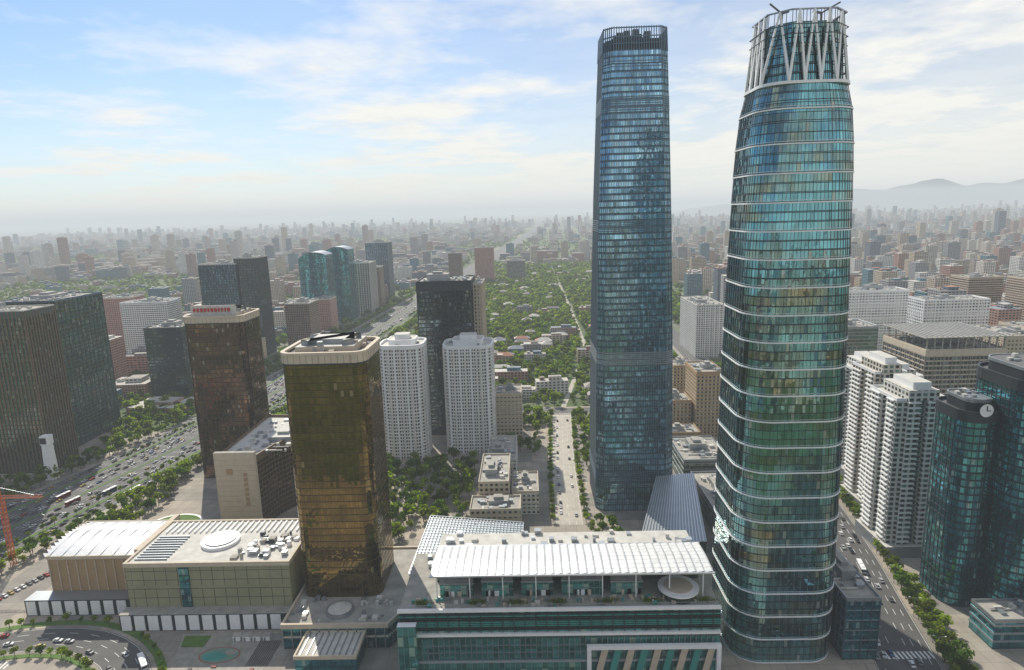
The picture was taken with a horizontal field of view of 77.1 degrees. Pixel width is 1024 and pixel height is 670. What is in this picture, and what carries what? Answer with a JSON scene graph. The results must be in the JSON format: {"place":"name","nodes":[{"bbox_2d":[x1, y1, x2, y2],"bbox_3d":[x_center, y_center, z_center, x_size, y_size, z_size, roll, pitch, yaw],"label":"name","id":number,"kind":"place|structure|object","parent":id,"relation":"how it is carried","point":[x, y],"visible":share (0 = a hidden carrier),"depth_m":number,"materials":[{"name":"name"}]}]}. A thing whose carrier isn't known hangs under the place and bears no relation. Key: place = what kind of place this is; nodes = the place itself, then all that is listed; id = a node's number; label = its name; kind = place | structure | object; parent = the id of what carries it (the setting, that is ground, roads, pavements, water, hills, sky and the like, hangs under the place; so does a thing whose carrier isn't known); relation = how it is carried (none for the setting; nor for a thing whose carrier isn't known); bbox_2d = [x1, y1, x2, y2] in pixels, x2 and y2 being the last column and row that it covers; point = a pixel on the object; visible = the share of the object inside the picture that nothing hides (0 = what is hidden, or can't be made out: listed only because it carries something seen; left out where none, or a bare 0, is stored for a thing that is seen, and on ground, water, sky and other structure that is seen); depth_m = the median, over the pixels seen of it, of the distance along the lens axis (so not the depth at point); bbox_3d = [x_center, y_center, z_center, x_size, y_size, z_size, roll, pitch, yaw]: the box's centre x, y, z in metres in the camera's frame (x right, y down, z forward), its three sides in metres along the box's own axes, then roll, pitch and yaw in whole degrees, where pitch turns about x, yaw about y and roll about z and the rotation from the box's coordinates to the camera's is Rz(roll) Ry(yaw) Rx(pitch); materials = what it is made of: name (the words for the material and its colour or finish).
{"place":"outdoors","nodes":[
{"label":"outdoors","id":0,"kind":"place"},
{"bbox_2d":[0,302,79,473],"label":"striped office tower","id":1,"kind":"structure","parent":0,"point":[35,402],"depth_m":533.39,"materials":[{"name":"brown glass"}]},
{"bbox_2d":[0,625,156,669],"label":"ramp road","id":2,"kind":"structure","parent":0,"point":[108,646],"depth_m":319.37,"materials":[{"name":"grey asphalt"}]},
{"bbox_2d":[0,633,9,637],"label":"car","id":3,"kind":"object","parent":2,"relation":"on","point":[5,635],"visible":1,"depth_m":325.52,"materials":[{"name":"red metal"}]},
{"bbox_2d":[2,642,14,646],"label":"car","id":4,"kind":"object","parent":2,"relation":"on","point":[8,644],"visible":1,"depth_m":319.01,"materials":[{"name":"white metal"}]},
{"bbox_2d":[52,638,63,641],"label":"car","id":5,"kind":"object","parent":2,"relation":"on","point":[58,639],"visible":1,"depth_m":320.85,"materials":[{"name":"white metal"}]},
{"bbox_2d":[64,638,74,642],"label":"car","id":6,"kind":"object","parent":2,"relation":"on","point":[68,640],"visible":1,"depth_m":319.89,"materials":[{"name":"silver metal"}]},
{"bbox_2d":[85,649,94,653],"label":"car","id":7,"kind":"object","parent":2,"relation":"on","point":[89,651],"visible":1,"depth_m":311.63,"materials":[{"name":"white metal"}]},
{"bbox_2d":[122,651,128,657],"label":"car","id":8,"kind":"object","parent":2,"relation":"on","point":[125,654],"visible":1,"depth_m":308.58,"materials":[{"name":"silver metal"}]},
{"bbox_2d":[137,652,147,669],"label":"bus","id":9,"kind":"object","parent":2,"relation":"on","point":[142,660],"visible":1,"depth_m":300.78,"materials":[{"name":"white paint"}]},
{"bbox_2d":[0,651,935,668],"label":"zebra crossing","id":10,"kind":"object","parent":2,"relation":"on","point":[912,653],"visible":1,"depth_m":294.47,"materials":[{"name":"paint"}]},
{"bbox_2d":[198,260,240,305],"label":"dark office tower","id":11,"kind":"structure","parent":0,"point":[219,282],"depth_m":949.70,"materials":[{"name":"blue glass"}]},
{"bbox_2d":[182,305,268,477],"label":"bronze glass tower","id":12,"kind":"structure","parent":0,"point":[226,357],"depth_m":504.54,"materials":[{"name":"glass"}]},
{"bbox_2d":[170,633,282,669],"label":"plaza","id":13,"kind":"structure","parent":0,"point":[210,652],"depth_m":309.11,"materials":[{"name":"grey concrete"}]},
{"bbox_2d":[233,252,276,354],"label":"dark office tower","id":14,"kind":"structure","parent":0,"point":[254,281],"depth_m":958.53,"materials":[{"name":"grey glass"}]},
{"bbox_2d":[298,251,335,298],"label":"sail top tower","id":15,"kind":"structure","parent":0,"point":[316,273],"depth_m":1173.64,"materials":[{"name":"teal glass"}]},
{"bbox_2d":[326,245,358,320],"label":"sail top tower","id":16,"kind":"structure","parent":0,"point":[345,278],"depth_m":1272.04,"materials":[{"name":"teal glass"}]},
{"bbox_2d":[355,259,378,313],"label":"grey office tower","id":17,"kind":"structure","parent":0,"point":[366,284],"depth_m":1348.60,"materials":[{"name":"concrete"}]},
{"bbox_2d":[379,332,432,459],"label":"white apartment tower","id":18,"kind":"structure","parent":0,"point":[405,387],"depth_m":538.56,"materials":[{"name":"paint"}]},
{"bbox_2d":[286,406,589,414],"bbox_3d":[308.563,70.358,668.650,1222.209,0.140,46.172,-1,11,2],"label":"cross street","id":19,"kind":"structure","parent":0,"point":[561,410],"depth_m":669.08,"materials":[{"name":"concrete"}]},
{"bbox_2d":[442,332,496,453],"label":"white apartment tower","id":20,"kind":"structure","parent":0,"point":[469,383],"depth_m":547.98,"materials":[{"name":"paint"}]},
{"bbox_2d":[474,245,494,281],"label":"red office tower","id":21,"kind":"structure","parent":0,"point":[484,262],"depth_m":1844.93,"materials":[{"name":"concrete"}]},
{"bbox_2d":[0,205,1020,432],"bbox_3d":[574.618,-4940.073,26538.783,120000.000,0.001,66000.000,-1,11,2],"label":"ground","id":22,"kind":"structure","parent":0,"point":[275,224],"depth_m":14082.61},
{"bbox_2d":[103,293,143,347],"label":"brick apartment block","id":23,"kind":"structure","parent":22,"relation":"on","point":[113,315],"depth_m":1017.50,"materials":[{"name":"brick"}]},
{"bbox_2d":[119,298,179,353],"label":"white apartment block","id":24,"kind":"structure","parent":22,"relation":"on","point":[138,316],"depth_m":916.41,"materials":[{"name":"concrete"}]},
{"bbox_2d":[140,296,182,319],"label":"white apartment block","id":25,"kind":"structure","parent":22,"relation":"on","point":[180,307],"depth_m":1004.86,"materials":[{"name":"concrete"}]},
{"bbox_2d":[143,319,192,396],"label":"dark office block","id":26,"kind":"structure","parent":22,"relation":"on","point":[167,356],"depth_m":750.94,"materials":[{"name":"grey glass"}]},
{"bbox_2d":[0,298,416,669],"bbox_3d":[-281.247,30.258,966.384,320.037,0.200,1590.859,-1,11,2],"label":"verge strip","id":27,"kind":"object","parent":22,"relation":"on","point":[146,643],"visible":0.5,"depth_m":335.27,"materials":[{"name":"green plant"}]},
{"bbox_2d":[0,220,541,562],"bbox_3d":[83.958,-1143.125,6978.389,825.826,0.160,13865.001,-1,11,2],"label":"avenue","id":28,"kind":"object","parent":22,"relation":"on","point":[138,468],"visible":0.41,"depth_m":539.58,"materials":[{"name":"grey asphalt"}]},
{"bbox_2d":[55,490,70,499],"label":"bus","id":29,"kind":"object","parent":28,"relation":"on","point":[63,495],"visible":1,"depth_m":489.50,"materials":[{"name":"white paint"}]},
{"bbox_2d":[64,496,80,505],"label":"bus","id":30,"kind":"object","parent":28,"relation":"on","point":[72,500],"visible":1,"depth_m":479.48,"materials":[{"name":"white paint"}]},
{"bbox_2d":[102,485,116,494],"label":"bus","id":31,"kind":"object","parent":28,"relation":"on","point":[111,489],"visible":0.93,"depth_m":496.83,"materials":[{"name":"white paint"}]},
{"bbox_2d":[284,297,320,345],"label":"brown office block","id":32,"kind":"structure","parent":22,"relation":"on","point":[302,315],"depth_m":1009.25,"materials":[{"name":"concrete"}]},
{"bbox_2d":[311,295,338,330],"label":"pink office block","id":33,"kind":"structure","parent":22,"relation":"on","point":[328,311],"depth_m":1149.55,"materials":[{"name":"concrete"}]},
{"bbox_2d":[365,239,394,295],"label":"grey office tower","id":34,"kind":"structure","parent":22,"relation":"on","point":[379,251],"depth_m":1579.59,"materials":[{"name":"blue glass"}]},
{"bbox_2d":[376,265,385,306],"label":"grey office block","id":35,"kind":"structure","parent":22,"relation":"on","point":[381,285],"depth_m":1449.47,"materials":[{"name":"concrete"}]},
{"bbox_2d":[0,210,904,402],"bbox_3d":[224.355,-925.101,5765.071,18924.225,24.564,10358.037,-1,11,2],"label":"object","id":36,"kind":"object","parent":22,"relation":"on","point":[558,383],"visible":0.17,"depth_m":985.04,"materials":[{"name":"green plant"}]},
{"bbox_2d":[448,250,462,275],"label":"office tower","id":37,"kind":"structure","parent":22,"relation":"on","point":[455,260],"depth_m":1759.89,"materials":[{"name":"concrete"}]},
{"bbox_2d":[0,220,914,389],"bbox_3d":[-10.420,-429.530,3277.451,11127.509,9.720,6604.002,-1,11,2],"label":"distant trees","id":38,"kind":"object","parent":22,"relation":"on","point":[562,347],"visible":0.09,"depth_m":1456.51,"materials":[{"name":"green plant"}]},
{"bbox_2d":[473,276,486,336],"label":"stone office tower","id":39,"kind":"structure","parent":22,"relation":"on","point":[479,308],"depth_m":593.62,"materials":[{"name":"stone"}]},
{"bbox_2d":[0,219,1008,398],"bbox_3d":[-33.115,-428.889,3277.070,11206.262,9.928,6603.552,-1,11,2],"label":"distant trees","id":40,"kind":"object","parent":22,"relation":"on","point":[530,365],"visible":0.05,"depth_m":1344.58,"materials":[{"name":"green plant"}]},
{"bbox_2d":[495,382,522,436],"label":"beige office block","id":41,"kind":"structure","parent":22,"relation":"on","point":[509,415],"depth_m":574.87,"materials":[{"name":"concrete"}]},
{"bbox_2d":[0,200,1023,415],"bbox_3d":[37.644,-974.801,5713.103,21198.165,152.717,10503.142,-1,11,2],"label":"distant city","id":42,"kind":"object","parent":22,"relation":"on","point":[916,258],"visible":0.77,"depth_m":2629.50},
{"bbox_2d":[507,258,524,277],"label":"grey office block","id":43,"kind":"structure","parent":22,"relation":"on","point":[515,267],"depth_m":1898.01,"materials":[{"name":"concrete"}]},
{"bbox_2d":[552,268,587,406],"bbox_3d":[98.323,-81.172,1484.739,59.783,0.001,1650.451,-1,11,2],"label":"park road","id":44,"kind":"structure","parent":22,"relation":"on","point":[567,396],"depth_m":786.68,"materials":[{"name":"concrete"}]},
{"bbox_2d":[673,356,690,391],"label":"tan office block","id":45,"kind":"structure","parent":22,"relation":"on","point":[679,367],"depth_m":654.61,"materials":[{"name":"concrete"}]},
{"bbox_2d":[679,296,723,357],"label":"glass slab block","id":46,"kind":"structure","parent":22,"relation":"on","point":[701,325],"depth_m":876.73,"materials":[{"name":"concrete"}]},
{"bbox_2d":[846,319,878,359],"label":"glass office slab","id":47,"kind":"structure","parent":22,"relation":"on","point":[862,335],"depth_m":645.72,"materials":[{"name":"glass"}]},
{"bbox_2d":[848,283,909,350],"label":"white office slab","id":48,"kind":"structure","parent":22,"relation":"on","point":[877,304],"depth_m":773.21,"materials":[{"name":"concrete"}]},
{"bbox_2d":[882,334,1007,395],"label":"grey office block","id":49,"kind":"structure","parent":22,"relation":"on","point":[944,369],"depth_m":505.82,"materials":[{"name":"concrete"}]},
{"bbox_2d":[882,322,1011,348],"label":"rooftop frame","id":50,"kind":"object","parent":49,"relation":"on","point":[942,330],"visible":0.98,"depth_m":519.61,"materials":[{"name":"metal"}]},
{"bbox_2d":[905,293,990,333],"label":"white office slab","id":51,"kind":"structure","parent":22,"relation":"on","point":[973,310],"depth_m":698.72,"materials":[{"name":"concrete"}]},
{"bbox_2d":[998,321,1023,326],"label":"beige office block","id":52,"kind":"structure","parent":22,"relation":"on","point":[1019,323],"depth_m":642.35,"materials":[{"name":"concrete"}]},
{"bbox_2d":[0,423,1023,669],"bbox_3d":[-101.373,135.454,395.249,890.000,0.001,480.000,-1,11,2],"label":"pavement","id":53,"kind":"structure","parent":0,"point":[194,491],"depth_m":405.91,"materials":[{"name":"beige concrete"}]},
{"bbox_2d":[0,488,41,568],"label":"tower crane","id":54,"kind":"object","parent":53,"relation":"on","point":[14,565],"visible":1,"depth_m":387.62,"materials":[{"name":"orange paint"}]},
{"bbox_2d":[39,434,64,479],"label":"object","id":55,"kind":"structure","parent":53,"relation":"on","point":[46,441],"depth_m":521.78,"materials":[{"name":"white paint"}]},
{"bbox_2d":[0,291,120,446],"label":"striped office tower","id":56,"kind":"structure","parent":53,"relation":"on","point":[84,339],"depth_m":615.01,"materials":[{"name":"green glass"}]},
{"bbox_2d":[24,514,180,615],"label":"convention hall","id":57,"kind":"structure","parent":53,"relation":"on","point":[86,560],"depth_m":348.09,"materials":[{"name":"beige stone"}]},
{"bbox_2d":[158,514,202,519],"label":"garden","id":58,"kind":"object","parent":53,"relation":"on","point":[190,517],"visible":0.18,"depth_m":451.46,"materials":[{"name":"green plant"}]},
{"bbox_2d":[118,518,304,630],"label":"exhibition hall","id":59,"kind":"structure","parent":53,"relation":"on","point":[233,574],"depth_m":330.58,"materials":[{"name":"beige stone"}]},
{"bbox_2d":[232,632,241,640],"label":"site cabin","id":60,"kind":"object","parent":53,"relation":"on","point":[236,636],"visible":0.97,"depth_m":317.51,"materials":[{"name":"metal"}]},
{"bbox_2d":[213,451,262,518],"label":"hotel end wall","id":61,"kind":"structure","parent":53,"relation":"on","point":[237,483],"depth_m":424.10,"materials":[{"name":"beige concrete"}]},
{"bbox_2d":[242,632,251,640],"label":"site cabin","id":62,"kind":"object","parent":53,"relation":"on","point":[246,636],"visible":1,"depth_m":317.35,"materials":[{"name":"metal"}]},
{"bbox_2d":[252,632,261,640],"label":"site cabin","id":63,"kind":"object","parent":53,"relation":"on","point":[256,636],"visible":1,"depth_m":317.22,"materials":[{"name":"metal"}]},
{"bbox_2d":[223,414,296,518],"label":"curved hotel","id":64,"kind":"structure","parent":53,"relation":"on","point":[267,439],"depth_m":450.31,"materials":[{"name":"beige stone"},{"name":"dark glass"},{"name":"concrete"}]},
{"bbox_2d":[262,632,271,640],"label":"site cabin","id":65,"kind":"object","parent":53,"relation":"on","point":[267,636],"visible":1,"depth_m":317.07,"materials":[{"name":"metal"}]},
{"bbox_2d":[280,546,418,669],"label":"tower podium","id":66,"kind":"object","parent":53,"relation":"on","point":[319,632],"visible":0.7,"depth_m":309.91,"materials":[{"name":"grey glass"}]},
{"bbox_2d":[280,332,393,596],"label":"gold glass tower","id":67,"kind":"structure","parent":66,"relation":"on","point":[333,389],"depth_m":319.41,"materials":[{"name":"glass"}]},
{"bbox_2d":[416,271,474,435],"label":"dark glass office tower","id":68,"kind":"structure","parent":53,"relation":"on","point":[445,310],"depth_m":583.34,"materials":[{"name":"glass"}]},
{"bbox_2d":[408,515,523,575],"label":"lattice canopy hall","id":69,"kind":"structure","parent":53,"relation":"on","point":[436,528],"depth_m":382.82,"materials":[{"name":"grey metal"}]},
{"bbox_2d":[0,387,979,669],"bbox_3d":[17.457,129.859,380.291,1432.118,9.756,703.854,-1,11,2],"label":"tree grove","id":70,"kind":"object","parent":53,"relation":"on","point":[934,617],"visible":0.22,"depth_m":483.58,"materials":[{"name":"green plant"}]},
{"bbox_2d":[478,453,511,494],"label":"beige shop block","id":71,"kind":"structure","parent":53,"relation":"on","point":[495,474],"depth_m":439.64,"materials":[{"name":"concrete"}]},
{"bbox_2d":[469,494,521,523],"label":"beige shop block","id":72,"kind":"structure","parent":53,"relation":"on","point":[505,508],"depth_m":406.96,"materials":[{"name":"concrete"}]},
{"bbox_2d":[488,435,517,482],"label":"beige shop block","id":73,"kind":"structure","parent":53,"relation":"on","point":[502,443],"depth_m":509.15,"materials":[{"name":"concrete"}]},
{"bbox_2d":[512,470,538,513],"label":"beige shop block","id":74,"kind":"structure","parent":53,"relation":"on","point":[525,485],"depth_m":441.65,"materials":[{"name":"concrete"}]},
{"bbox_2d":[397,528,721,669],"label":"shopping mall","id":75,"kind":"structure","parent":53,"relation":"on","point":[450,629],"depth_m":282.88,"materials":[{"name":"teal glass"}]},
{"bbox_2d":[413,595,718,606],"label":"terrace shrubs","id":76,"kind":"object","parent":75,"relation":"on","point":[519,601],"visible":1,"depth_m":282.89,"materials":[{"name":"green plant"}]},
{"bbox_2d":[429,542,714,577],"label":"canopy roof","id":77,"kind":"structure","parent":75,"relation":"on","point":[590,559],"depth_m":290.79,"materials":[{"name":"metal"}]},
{"bbox_2d":[589,25,672,510],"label":"tapered skyscraper","id":78,"kind":"structure","parent":53,"relation":"on","point":[631,391],"depth_m":415.50,"materials":[{"name":"blue glass"}]},
{"bbox_2d":[642,473,706,553],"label":"ribbed roof hall","id":79,"kind":"structure","parent":53,"relation":"on","point":[674,503],"depth_m":396.67,"materials":[{"name":"grey metal"}]},
{"bbox_2d":[672,435,717,474],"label":"grey shop block","id":80,"kind":"structure","parent":53,"relation":"on","point":[694,453],"depth_m":491.65,"materials":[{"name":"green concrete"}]},
{"bbox_2d":[712,1,854,662],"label":"rounded skyscraper","id":81,"kind":"structure","parent":53,"relation":"on","point":[781,408],"depth_m":268.88,"materials":[{"name":"teal glass"}]},
{"bbox_2d":[829,548,881,659],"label":"glass annex","id":82,"kind":"object","parent":53,"relation":"on","point":[855,615],"visible":0.58,"depth_m":291.08,"materials":[{"name":"glass"}]},
{"bbox_2d":[855,373,944,557],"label":"residential tower","id":83,"kind":"structure","parent":53,"relation":"on","point":[900,431],"depth_m":371.96,"materials":[{"name":"white paint"}]},
{"bbox_2d":[919,388,1000,606],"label":"office tower","id":84,"kind":"structure","parent":53,"relation":"on","point":[967,421],"depth_m":322.15,"materials":[{"name":"glass"}]},
{"bbox_2d":[968,598,1023,648],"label":"podium block","id":85,"kind":"structure","parent":53,"relation":"on","point":[996,623],"depth_m":298.69,"materials":[{"name":"teal glass"}]},
{"bbox_2d":[0,0,1023,227],"label":"sky","id":86,"kind":"structure","parent":0,"point":[113,112],"materials":[{"name":"blue"}]},
{"bbox_2d":[548,414,589,524],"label":"street","id":87,"kind":"structure","parent":0,"point":[568,496],"depth_m":497.90,"materials":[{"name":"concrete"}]},
{"bbox_2d":[673,388,691,422],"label":"tan office block","id":88,"kind":"structure","parent":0,"point":[682,406],"depth_m":581.32,"materials":[{"name":"concrete"}]},
{"bbox_2d":[672,422,700,435],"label":"tan office block","id":89,"kind":"structure","parent":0,"point":[685,429],"depth_m":549.52,"materials":[{"name":"concrete"}]},
{"bbox_2d":[685,360,720,437],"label":"tan office block","id":90,"kind":"structure","parent":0,"point":[702,383],"depth_m":572.39,"materials":[{"name":"concrete"}]},
{"bbox_2d":[690,471,715,533],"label":"grey shop block","id":91,"kind":"structure","parent":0,"point":[705,481],"depth_m":433.57,"materials":[{"name":"concrete"}]},
{"bbox_2d":[672,328,949,669],"bbox_3d":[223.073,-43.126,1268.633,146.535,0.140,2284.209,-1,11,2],"label":"side road","id":92,"kind":"structure","parent":0,"point":[901,628],"depth_m":324.90,"materials":[{"name":"grey asphalt"}]},
{"bbox_2d":[856,558,866,573],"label":"bus","id":93,"kind":"object","parent":92,"relation":"on","point":[861,566],"visible":1,"depth_m":362.77,"materials":[{"name":"white paint"}]},
{"bbox_2d":[880,651,886,658],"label":"car","id":94,"kind":"object","parent":92,"relation":"on","point":[883,654],"visible":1,"depth_m":293.10,"materials":[{"name":"silver metal"}]},
{"bbox_2d":[887,649,894,656],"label":"car","id":95,"kind":"object","parent":92,"relation":"on","point":[890,652],"visible":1,"depth_m":294.10,"materials":[{"name":"metal"}]},
{"bbox_2d":[908,660,915,667],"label":"car","id":96,"kind":"object","parent":92,"relation":"on","point":[911,663],"visible":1,"depth_m":286.61,"materials":[{"name":"white metal"}]},
{"bbox_2d":[915,658,923,665],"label":"car","id":97,"kind":"object","parent":92,"relation":"on","point":[919,661],"visible":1,"depth_m":287.68,"materials":[{"name":"grey metal"}]},
{"bbox_2d":[671,179,1023,214],"bbox_3d":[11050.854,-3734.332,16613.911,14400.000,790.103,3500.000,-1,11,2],"label":"hills","id":98,"kind":"structure","parent":0,"point":[936,192],"depth_m":15566.48,"materials":[{"name":"grey"}]},
{"bbox_2d":[840,351,868,478],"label":"residential tower","id":99,"kind":"structure","parent":0,"point":[857,356],"depth_m":481.68,"materials":[{"name":"white paint"}]},
{"bbox_2d":[840,351,907,505],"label":"residential tower","id":100,"kind":"structure","parent":0,"point":[875,367],"depth_m":431.85,"materials":[{"name":"white paint"}]},
{"bbox_2d":[897,359,923,377],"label":"residential tower","id":101,"kind":"structure","parent":0,"point":[905,365],"depth_m":480.14,"materials":[{"name":"white paint"}]},
{"bbox_2d":[950,272,1003,302],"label":"brown apartment tower","id":102,"kind":"structure","parent":0,"point":[983,285],"depth_m":894.26,"materials":[{"name":"concrete"}]},
{"bbox_2d":[975,353,1023,597],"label":"teal glass tower","id":103,"kind":"structure","parent":0,"point":[1000,379],"depth_m":309.25,"materials":[{"name":"glass"}]},
{"bbox_2d":[975,325,1023,352],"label":"beige office block","id":104,"kind":"structure","parent":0,"point":[1015,343],"depth_m":571.24,"materials":[{"name":"concrete"}]},
{"bbox_2d":[1004,275,1023,320],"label":"brown apartment tower","id":105,"kind":"structure","parent":0,"point":[1014,292],"depth_m":842.94,"materials":[{"name":"concrete"}]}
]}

